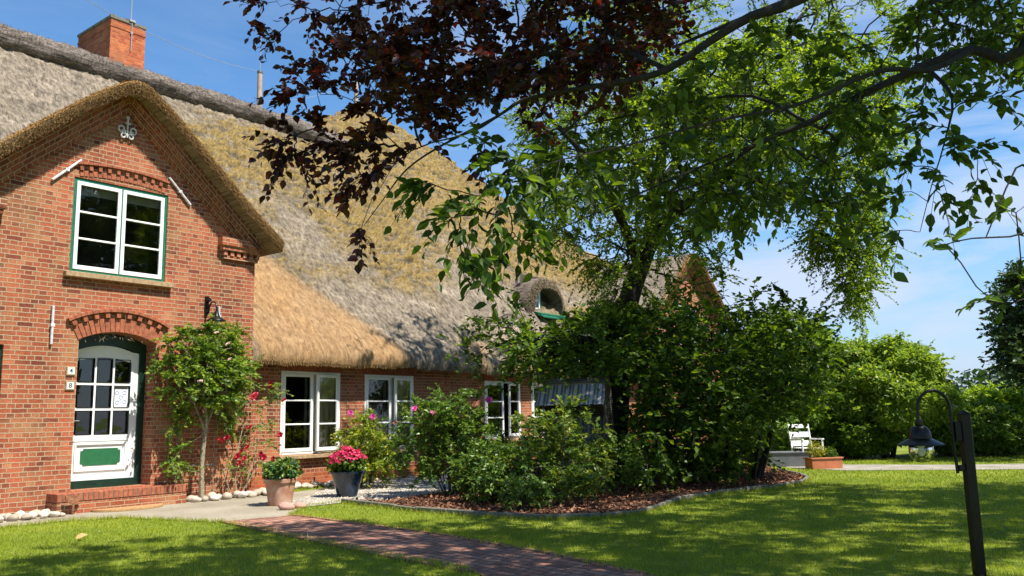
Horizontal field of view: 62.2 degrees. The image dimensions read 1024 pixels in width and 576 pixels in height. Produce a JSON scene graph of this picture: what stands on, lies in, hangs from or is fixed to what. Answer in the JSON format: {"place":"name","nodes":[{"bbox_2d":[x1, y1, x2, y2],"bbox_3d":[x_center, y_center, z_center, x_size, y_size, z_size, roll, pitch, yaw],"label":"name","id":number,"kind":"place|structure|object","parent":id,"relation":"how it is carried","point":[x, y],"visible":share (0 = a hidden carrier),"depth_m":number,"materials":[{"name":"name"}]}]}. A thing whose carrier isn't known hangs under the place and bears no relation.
{"place":"outdoors","nodes":[
{"label":"outdoors","id":0,"kind":"place"},
{"bbox_2d":[0,488,327,526],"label":"concrete path","id":1,"kind":"structure","parent":0,"point":[244,508],"depth_m":12.98,"materials":[{"name":"beige concrete"}]},
{"bbox_2d":[7,514,18,521],"bbox_3d":[-7.140,3.291,12.136,0.172,0.113,0.133,-5,-1,17],"label":"pebble","id":2,"kind":"object","parent":1,"relation":"on","point":[12,517],"visible":0.96,"depth_m":12.09,"materials":[{"name":"stone"}]},
{"bbox_2d":[15,510,25,514],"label":"pebble","id":3,"kind":"object","parent":1,"relation":"on","point":[21,512],"visible":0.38,"depth_m":12.45,"materials":[{"name":"stone"}]},
{"bbox_2d":[21,514,32,519],"bbox_3d":[-7.006,3.304,12.242,0.169,0.084,0.131,-14,-8,7],"label":"pebble","id":4,"kind":"object","parent":1,"relation":"on","point":[26,516],"visible":1,"depth_m":12.20,"materials":[{"name":"stone"}]},
{"bbox_2d":[27,512,37,518],"bbox_3d":[-7.012,3.324,12.378,0.144,0.104,0.149,1,-9,-12],"label":"pebble","id":5,"kind":"object","parent":1,"relation":"on","point":[35,514],"visible":0.72,"depth_m":12.37,"materials":[{"name":"stone"}]},
{"bbox_2d":[40,513,47,518],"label":"pebble","id":6,"kind":"object","parent":1,"relation":"on","point":[43,516],"visible":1,"depth_m":12.40,"materials":[{"name":"stone"}]},
{"bbox_2d":[49,511,60,516],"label":"pebble","id":7,"kind":"object","parent":1,"relation":"on","point":[54,514],"visible":1,"depth_m":12.52,"materials":[{"name":"stone"}]},
{"bbox_2d":[65,494,82,514],"bbox_3d":[-6.680,3.313,12.910,0.036,0.320,0.260,-8,-11,38],"label":"boot scraper","id":8,"kind":"object","parent":1,"relation":"on","point":[72,500],"visible":0.89,"depth_m":12.90,"materials":[{"name":"metal"}]},
{"bbox_2d":[91,503,162,511],"bbox_3d":[-6.030,3.507,13.510,0.419,0.030,1.155,-8,-11,37],"label":"door mat","id":9,"kind":"object","parent":1,"relation":"on","point":[138,507],"depth_m":13.36,"materials":[{"name":"brown fabric"}]},
{"bbox_2d":[186,495,197,501],"bbox_3d":[-5.540,3.645,14.676,0.186,0.118,0.180,-3,-9,8],"label":"pebble","id":10,"kind":"object","parent":1,"relation":"on","point":[189,498],"visible":0.66,"depth_m":14.61,"materials":[{"name":"stone"}]},
{"bbox_2d":[175,408,214,495],"bbox_3d":[-5.563,2.916,14.878,0.023,1.620,0.733,-8,-11,38],"label":"plant trellis","id":11,"kind":"object","parent":1,"relation":"on","point":[200,448],"visible":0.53,"depth_m":15.05,"materials":[{"name":"wood"}]},
{"bbox_2d":[191,497,201,501],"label":"pebble","id":12,"kind":"object","parent":1,"relation":"on","point":[195,499],"visible":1,"depth_m":14.48,"materials":[{"name":"stone"}]},
{"bbox_2d":[144,312,260,497],"bbox_3d":[-5.300,2.069,14.973,1.118,3.316,2.252,-7,-10,32],"label":"rose tree","id":13,"kind":"object","parent":1,"relation":"on","point":[234,368],"visible":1,"depth_m":14.79,"materials":[{"name":"green plant"}]},
{"bbox_2d":[201,496,208,501],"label":"pebble","id":14,"kind":"object","parent":1,"relation":"on","point":[204,498],"visible":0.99,"depth_m":14.62,"materials":[{"name":"stone"}]},
{"bbox_2d":[206,492,216,499],"bbox_3d":[-5.286,3.669,14.917,0.199,0.166,0.252,9,-15,-30],"label":"pebble","id":15,"kind":"object","parent":1,"relation":"on","point":[210,494],"visible":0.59,"depth_m":14.83,"materials":[{"name":"stone"}]},
{"bbox_2d":[210,495,220,500],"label":"pebble","id":16,"kind":"object","parent":1,"relation":"on","point":[215,497],"visible":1,"depth_m":14.71,"materials":[{"name":"stone"}]},
{"bbox_2d":[222,492,231,499],"bbox_3d":[-5.030,3.680,14.989,0.185,0.147,0.192,-8,-11,39],"label":"pebble","id":17,"kind":"object","parent":1,"relation":"on","point":[226,495],"visible":0.94,"depth_m":14.92,"materials":[{"name":"stone"}]},
{"bbox_2d":[232,491,239,497],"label":"pebble","id":18,"kind":"object","parent":1,"relation":"on","point":[234,493],"visible":0.61,"depth_m":15.20,"materials":[{"name":"stone"}]},
{"bbox_2d":[237,491,246,497],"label":"pebble","id":19,"kind":"object","parent":1,"relation":"on","point":[242,494],"visible":1,"depth_m":15.10,"materials":[{"name":"stone"}]},
{"bbox_2d":[248,492,256,496],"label":"pebble","id":20,"kind":"object","parent":1,"relation":"on","point":[252,494],"visible":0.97,"depth_m":15.28,"materials":[{"name":"stone"}]},
{"bbox_2d":[217,354,292,492],"bbox_3d":[-4.812,2.532,15.749,0.779,2.629,1.635,-7,-11,33],"label":"red climbing rose","id":21,"kind":"object","parent":1,"relation":"on","point":[263,457],"visible":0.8,"depth_m":15.72,"materials":[{"name":"green plant"}]},
{"bbox_2d":[263,477,297,505],"bbox_3d":[-3.753,3.296,13.736,0.542,0.420,0.542,-1,-9,0],"label":"terracotta pot","id":22,"kind":"object","parent":1,"relation":"on","point":[280,491],"visible":0.8,"depth_m":13.55,"materials":[{"name":"ceramic"}]},
{"bbox_2d":[258,455,303,480],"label":"potted hydrangea","id":23,"kind":"object","parent":22,"relation":"in","point":[284,468],"visible":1,"depth_m":13.61,"materials":[{"name":"green plant"}]},
{"bbox_2d":[278,502,294,509],"bbox_3d":[-3.442,3.329,12.931,0.265,0.136,0.170,-1,-9,0],"label":"corner stone","id":24,"kind":"object","parent":1,"relation":"on","point":[285,506],"visible":0.98,"depth_m":12.88,"materials":[{"name":"stone"}]},
{"bbox_2d":[294,502,305,508],"bbox_3d":[-3.286,3.368,13.129,0.205,0.105,0.132,-1,-9,0],"label":"corner stone","id":25,"kind":"object","parent":1,"relation":"on","point":[299,504],"visible":0.82,"depth_m":13.09,"materials":[{"name":"stone"}]},
{"bbox_2d":[231,515,654,575],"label":"brick path","id":26,"kind":"structure","parent":0,"point":[486,559],"depth_m":8.63,"materials":[{"name":"brick"}]},
{"bbox_2d":[0,445,1023,575],"bbox_3d":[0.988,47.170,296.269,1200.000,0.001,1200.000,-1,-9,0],"label":"lawn","id":27,"kind":"structure","parent":0,"point":[902,452],"depth_m":9.41,"materials":[{"name":"green plant"}]},
{"bbox_2d":[75,533,87,538],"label":"fallen leaf","id":28,"kind":"object","parent":27,"relation":"on","point":[80,535],"visible":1,"depth_m":9.90,"materials":[{"name":"yellow plant"}]},
{"bbox_2d":[219,520,472,572],"bbox_3d":[-2.168,2.815,9.389,0.123,0.050,5.568,6,-11,-40],"label":"path edging","id":29,"kind":"object","parent":27,"relation":"on","point":[352,548],"visible":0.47,"depth_m":8.71,"materials":[{"name":"brick"}]},
{"bbox_2d":[0,0,733,514],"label":"farmhouse","id":30,"kind":"object","parent":27,"relation":"on","point":[136,216],"visible":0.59,"depth_m":16.20,"materials":[{"name":"brick"}]},
{"bbox_2d":[0,344,1,370],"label":"window","id":31,"kind":"structure","parent":30,"relation":"in","point":[0,344],"depth_m":12.83,"materials":[{"name":"green paint"}]},
{"bbox_2d":[65,381,74,389],"bbox_3d":[-7.041,1.556,13.510,0.031,0.145,0.145,-8,-11,37],"label":"house number","id":32,"kind":"object","parent":30,"relation":"attached to","point":[69,385],"visible":1,"depth_m":13.50,"materials":[{"name":"ceramic"}]},
{"bbox_2d":[66,366,75,375],"bbox_3d":[-7.045,1.324,13.546,0.031,0.145,0.145,-8,-11,37],"label":"house number","id":33,"kind":"object","parent":30,"relation":"attached to","point":[71,370],"visible":1,"depth_m":13.54,"materials":[{"name":"ceramic"}]},
{"bbox_2d":[71,346,138,480],"bbox_3d":[-6.845,2.079,14.241,0.115,2.218,1.121,-8,-11,37],"label":"door","id":34,"kind":"structure","parent":30,"relation":"in","point":[110,455],"depth_m":14.26,"materials":[{"name":"white paint"}]},
{"bbox_2d":[114,386,127,406],"bbox_3d":[-6.694,1.871,14.513,0.011,0.370,0.247,-8,-11,37],"label":"paper notice","id":35,"kind":"object","parent":34,"relation":"attached to","point":[121,397],"visible":1,"depth_m":14.52,"materials":[{"name":"paper"}]},
{"bbox_2d":[63,177,173,287],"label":"window","id":36,"kind":"structure","parent":30,"relation":"in","point":[116,225],"depth_m":15.11,"materials":[{"name":"white paint"}]},
{"bbox_2d":[204,296,225,324],"bbox_3d":[-5.387,0.420,15.431,0.495,0.585,0.347,-18,-19,62],"label":"wall lamp","id":37,"kind":"object","parent":30,"relation":"attached to","point":[207,307],"visible":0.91,"depth_m":15.49,"materials":[{"name":"black metal"}]},
{"bbox_2d":[257,44,262,106],"bbox_3d":[-7.675,-5.875,25.773,0.180,4.006,0.180,-1,-9,0],"label":"lightning mast","id":38,"kind":"object","parent":30,"relation":"attached to","point":[259,83],"visible":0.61,"depth_m":25.77,"materials":[{"name":"grey metal"}]},
{"bbox_2d":[87,0,256,70],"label":"wire","id":39,"kind":"object","parent":38,"relation":"attached to","point":[165,40],"visible":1,"depth_m":21.61,"materials":[{"name":"black metal"}]},
{"bbox_2d":[276,365,341,459],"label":"window","id":40,"kind":"structure","parent":30,"relation":"in","point":[308,419],"depth_m":18.19,"materials":[{"name":"white paint"}]},
{"bbox_2d":[354,48,357,102],"bbox_3d":[-6.044,-7.624,32.877,0.174,3.557,0.174,-1,-9,0],"label":"lightning mast","id":41,"kind":"object","parent":30,"relation":"attached to","point":[355,94],"visible":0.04,"depth_m":32.81,"materials":[{"name":"grey metal"}]},
{"bbox_2d":[362,367,418,453],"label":"window","id":42,"kind":"structure","parent":30,"relation":"in","point":[383,393],"depth_m":19.93,"materials":[{"name":"white paint"}]},
{"bbox_2d":[483,374,520,442],"bbox_3d":[-0.203,3.219,22.826,0.267,1.808,1.710,-8,-11,37],"label":"window","id":43,"kind":"structure","parent":30,"relation":"in","point":[491,378],"depth_m":22.81,"materials":[{"name":"white paint"}]},
{"bbox_2d":[487,378,550,437],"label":"window","id":44,"kind":"structure","parent":30,"relation":"in","point":[494,408],"depth_m":24.04,"materials":[{"name":"white paint"}]},
{"bbox_2d":[291,514,647,573],"bbox_3d":[-0.920,2.829,9.647,0.322,0.050,6.688,6,-11,-39],"label":"path edging","id":45,"kind":"object","parent":27,"relation":"on","point":[552,553],"visible":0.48,"depth_m":8.75,"materials":[{"name":"brick"}]},
{"bbox_2d":[292,450,731,506],"bbox_3d":[1.451,4.803,22.793,3.689,0.001,21.242,-7,-10,32],"label":"gravel strip","id":46,"kind":"object","parent":27,"relation":"on","point":[304,501],"visible":0.2,"depth_m":15.74,"materials":[{"name":"grey gravel"}]},
{"bbox_2d":[329,470,365,496],"bbox_3d":[-2.918,3.468,15.024,0.645,0.440,0.645,-1,-9,0],"label":"blue glazed pot","id":47,"kind":"object","parent":46,"relation":"on","point":[346,484],"visible":0.92,"depth_m":14.83,"materials":[{"name":"ceramic"}]},
{"bbox_2d":[325,446,367,474],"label":"red hydrangea","id":48,"kind":"object","parent":47,"relation":"in","point":[348,459],"visible":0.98,"depth_m":14.91,"materials":[{"name":"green plant"}]},
{"bbox_2d":[326,407,415,487],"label":"rose bush","id":49,"kind":"object","parent":46,"relation":"on","point":[375,451],"visible":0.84,"depth_m":16.91,"materials":[{"name":"green plant"}]},
{"bbox_2d":[292,453,686,505],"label":"gravel stones","id":50,"kind":"object","parent":46,"relation":"on","point":[373,495],"visible":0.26,"depth_m":16.03,"materials":[{"name":"grey gravel"}]},
{"bbox_2d":[223,0,808,274],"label":"copper plum tree","id":51,"kind":"object","parent":27,"relation":"on","point":[503,74],"visible":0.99,"depth_m":5.77,"materials":[{"name":"brown plant"}]},
{"bbox_2d":[341,469,808,519],"bbox_3d":[2.796,3.507,14.590,10.334,0.144,4.547,4,-10,-31],"label":"bed edging","id":52,"kind":"object","parent":27,"relation":"on","point":[501,514],"visible":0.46,"depth_m":12.07,"materials":[{"name":"concrete"}]},
{"bbox_2d":[350,464,804,517],"bbox_3d":[2.217,3.943,17.395,7.000,0.001,12.574,-8,-11,39],"label":"mulch bed","id":53,"kind":"object","parent":27,"relation":"on","point":[640,492],"visible":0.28,"depth_m":13.84,"materials":[{"name":"brown wood"}]},
{"bbox_2d":[383,383,513,494],"bbox_3d":[-1.116,2.661,14.911,2.343,1.961,1.990,-1,-9,0],"label":"rose bush","id":54,"kind":"object","parent":53,"relation":"on","point":[442,437],"visible":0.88,"depth_m":14.54,"materials":[{"name":"green plant"}]},
{"bbox_2d":[449,465,504,504],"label":"perennial","id":55,"kind":"object","parent":53,"relation":"on","point":[460,477],"visible":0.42,"depth_m":13.21,"materials":[{"name":"green plant"}]},
{"bbox_2d":[441,434,565,505],"bbox_3d":[-0.116,2.889,13.205,1.954,1.235,1.641,-1,-9,0],"label":"rose bush","id":56,"kind":"object","parent":53,"relation":"on","point":[499,469],"visible":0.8,"depth_m":12.95,"materials":[{"name":"green plant"}]},
{"bbox_2d":[490,473,555,511],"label":"perennial","id":57,"kind":"object","parent":53,"relation":"on","point":[526,493],"visible":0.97,"depth_m":11.97,"materials":[{"name":"green plant"}]},
{"bbox_2d":[496,390,620,500],"bbox_3d":[0.710,2.583,13.742,2.101,1.828,1.662,-1,-9,0],"label":"rose bush","id":58,"kind":"object","parent":53,"relation":"on","point":[562,430],"visible":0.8,"depth_m":13.54,"materials":[{"name":"green plant"}]},
{"bbox_2d":[534,377,614,494],"bbox_3d":[1.127,2.553,14.788,1.249,1.993,1.159,-4,-9,16],"label":"beach chair","id":59,"kind":"object","parent":53,"relation":"on","point":[600,402],"visible":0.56,"depth_m":14.67,"materials":[{"name":"wicker"}]},
{"bbox_2d":[553,460,601,504],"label":"perennial","id":60,"kind":"object","parent":53,"relation":"on","point":[576,481],"visible":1,"depth_m":12.43,"materials":[{"name":"green plant"}]},
{"bbox_2d":[577,430,669,493],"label":"rose bush","id":61,"kind":"object","parent":53,"relation":"on","point":[628,462],"visible":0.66,"depth_m":14.23,"materials":[{"name":"green plant"}]},
{"bbox_2d":[619,446,677,487],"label":"perennial","id":62,"kind":"object","parent":53,"relation":"on","point":[654,471],"visible":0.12,"depth_m":15.23,"materials":[{"name":"green plant"}]},
{"bbox_2d":[437,268,863,490],"bbox_3d":[2.895,1.965,16.463,8.621,4.607,5.209,-1,-9,0],"label":"broadleaf shrub","id":63,"kind":"object","parent":53,"relation":"on","point":[569,349],"visible":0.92,"depth_m":15.22,"materials":[{"name":"green plant"}]},
{"bbox_2d":[646,444,711,484],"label":"perennial","id":64,"kind":"object","parent":53,"relation":"on","point":[692,469],"visible":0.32,"depth_m":15.94,"materials":[{"name":"green plant"}]},
{"bbox_2d":[702,440,750,479],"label":"perennial","id":65,"kind":"object","parent":53,"relation":"on","point":[719,469],"visible":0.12,"depth_m":16.93,"materials":[{"name":"green plant"}]},
{"bbox_2d":[497,0,959,477],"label":"crown tree","id":66,"kind":"object","parent":53,"relation":"on","point":[641,254],"visible":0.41,"depth_m":16.57,"materials":[{"name":"green plant"}]},
{"bbox_2d":[733,420,784,476],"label":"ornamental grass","id":67,"kind":"object","parent":53,"relation":"on","point":[751,467],"depth_m":17.61,"materials":[{"name":"green plant"}]},
{"bbox_2d":[383,0,1023,321],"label":"green cherry tree","id":68,"kind":"object","parent":27,"relation":"on","point":[986,46],"visible":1,"depth_m":5.46,"materials":[{"name":"green plant"}]},
{"bbox_2d":[705,395,819,450],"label":"hedge shrub","id":69,"kind":"object","parent":27,"relation":"on","point":[785,444],"visible":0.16,"depth_m":23.73,"materials":[{"name":"green plant"}]},
{"bbox_2d":[726,308,839,391],"bbox_3d":[10.615,3.457,32.725,4.898,5.361,4.282,-1,-9,0],"label":"hedge shrub","id":70,"kind":"object","parent":27,"relation":"on","point":[796,328],"visible":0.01,"depth_m":32.70,"materials":[{"name":"green plant"}]},
{"bbox_2d":[735,325,842,393],"bbox_3d":[9.876,3.362,28.819,5.336,4.396,4.670,-1,-9,0],"label":"hedge shrub","id":71,"kind":"object","parent":27,"relation":"on","point":[830,338],"visible":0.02,"depth_m":28.05,"materials":[{"name":"green plant"}]},
{"bbox_2d":[780,383,872,456],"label":"hedge shrub","id":72,"kind":"object","parent":27,"relation":"on","point":[819,421],"visible":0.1,"depth_m":23.80,"materials":[{"name":"green plant"}]},
{"bbox_2d":[811,409,908,458],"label":"hedge shrub","id":73,"kind":"object","parent":27,"relation":"on","point":[848,438],"visible":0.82,"depth_m":23.19,"materials":[{"name":"green plant"}]},
{"bbox_2d":[805,329,979,457],"bbox_3d":[10.767,3.055,24.439,4.486,3.630,4.302,-9,-12,41],"label":"elder shrub","id":74,"kind":"object","parent":27,"relation":"on","point":[896,376],"visible":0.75,"depth_m":23.37,"materials":[{"name":"green plant"}]},
{"bbox_2d":[897,389,986,575],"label":"lamp post","id":75,"kind":"object","parent":27,"relation":"on","point":[920,436],"visible":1,"depth_m":6.76,"materials":[{"name":"black metal"}]},
{"bbox_2d":[908,391,1020,455],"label":"hedge shrub","id":76,"kind":"object","parent":27,"relation":"on","point":[989,410],"visible":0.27,"depth_m":23.99,"materials":[{"name":"green plant"}]},
{"bbox_2d":[916,0,1023,40],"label":"shade tree","id":77,"kind":"object","parent":27,"relation":"on","point":[988,1],"visible":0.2,"depth_m":12.71,"materials":[{"name":"green plant"}]},
{"bbox_2d":[922,196,1023,324],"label":"green cherry tree","id":78,"kind":"object","parent":27,"relation":"on","point":[989,219],"visible":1,"depth_m":3.28,"materials":[{"name":"green plant"}]},
{"bbox_2d":[945,363,1023,393],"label":"distant wood","id":79,"kind":"object","parent":27,"relation":"on","point":[980,377],"visible":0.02,"depth_m":89.12,"materials":[{"name":"green plant"}]},
{"bbox_2d":[959,380,1023,419],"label":"hedge shrub","id":80,"kind":"object","parent":27,"relation":"on","point":[1014,400],"visible":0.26,"depth_m":25.44,"materials":[{"name":"green plant"}]},
{"bbox_2d":[970,410,1023,455],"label":"hedge shrub","id":81,"kind":"object","parent":27,"relation":"on","point":[995,437],"visible":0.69,"depth_m":23.50,"materials":[{"name":"green plant"}]},
{"bbox_2d":[975,257,1023,396],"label":"park tree","id":82,"kind":"object","parent":27,"relation":"on","point":[1006,333],"visible":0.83,"depth_m":21.48,"materials":[{"name":"green plant"}]},
{"bbox_2d":[0,0,1023,388],"label":"sky","id":83,"kind":"structure","parent":0,"point":[938,285],"materials":[{"name":"blue"}]},
{"bbox_2d":[785,464,1023,469],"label":"gravel drive","id":84,"kind":"structure","parent":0,"point":[929,467],"depth_m":19.59,"materials":[{"name":"beige gravel"}]},
{"bbox_2d":[766,451,808,466],"bbox_3d":[6.833,4.249,21.070,1.038,0.368,0.500,-2,-9,6],"label":"zinc planter","id":85,"kind":"object","parent":84,"relation":"on","point":[791,458],"visible":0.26,"depth_m":20.85,"materials":[{"name":"metal"}]},
{"bbox_2d":[787,424,823,451],"bbox_3d":[7.464,3.976,21.523,0.630,1.023,0.653,1,-9,-14],"label":"white garden chair","id":86,"kind":"object","parent":84,"relation":"on","point":[802,442],"visible":0.66,"depth_m":21.76,"materials":[{"name":"paint"}]},
{"bbox_2d":[803,456,843,469],"bbox_3d":[7.326,4.113,19.930,0.858,0.268,0.350,1,-9,-14],"label":"terracotta trough","id":87,"kind":"object","parent":84,"relation":"on","point":[826,462],"visible":0.95,"depth_m":19.80,"materials":[{"name":"ceramic"}]},
{"bbox_2d":[804,439,826,457],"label":"potted shrub","id":88,"kind":"object","parent":87,"relation":"on","point":[812,451],"visible":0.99,"depth_m":19.89,"materials":[{"name":"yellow plant"}]},
{"bbox_2d":[821,446,838,457],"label":"potted shrub","id":89,"kind":"object","parent":87,"relation":"on","point":[829,452],"visible":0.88,"depth_m":19.96,"materials":[{"name":"green plant"}]}
]}

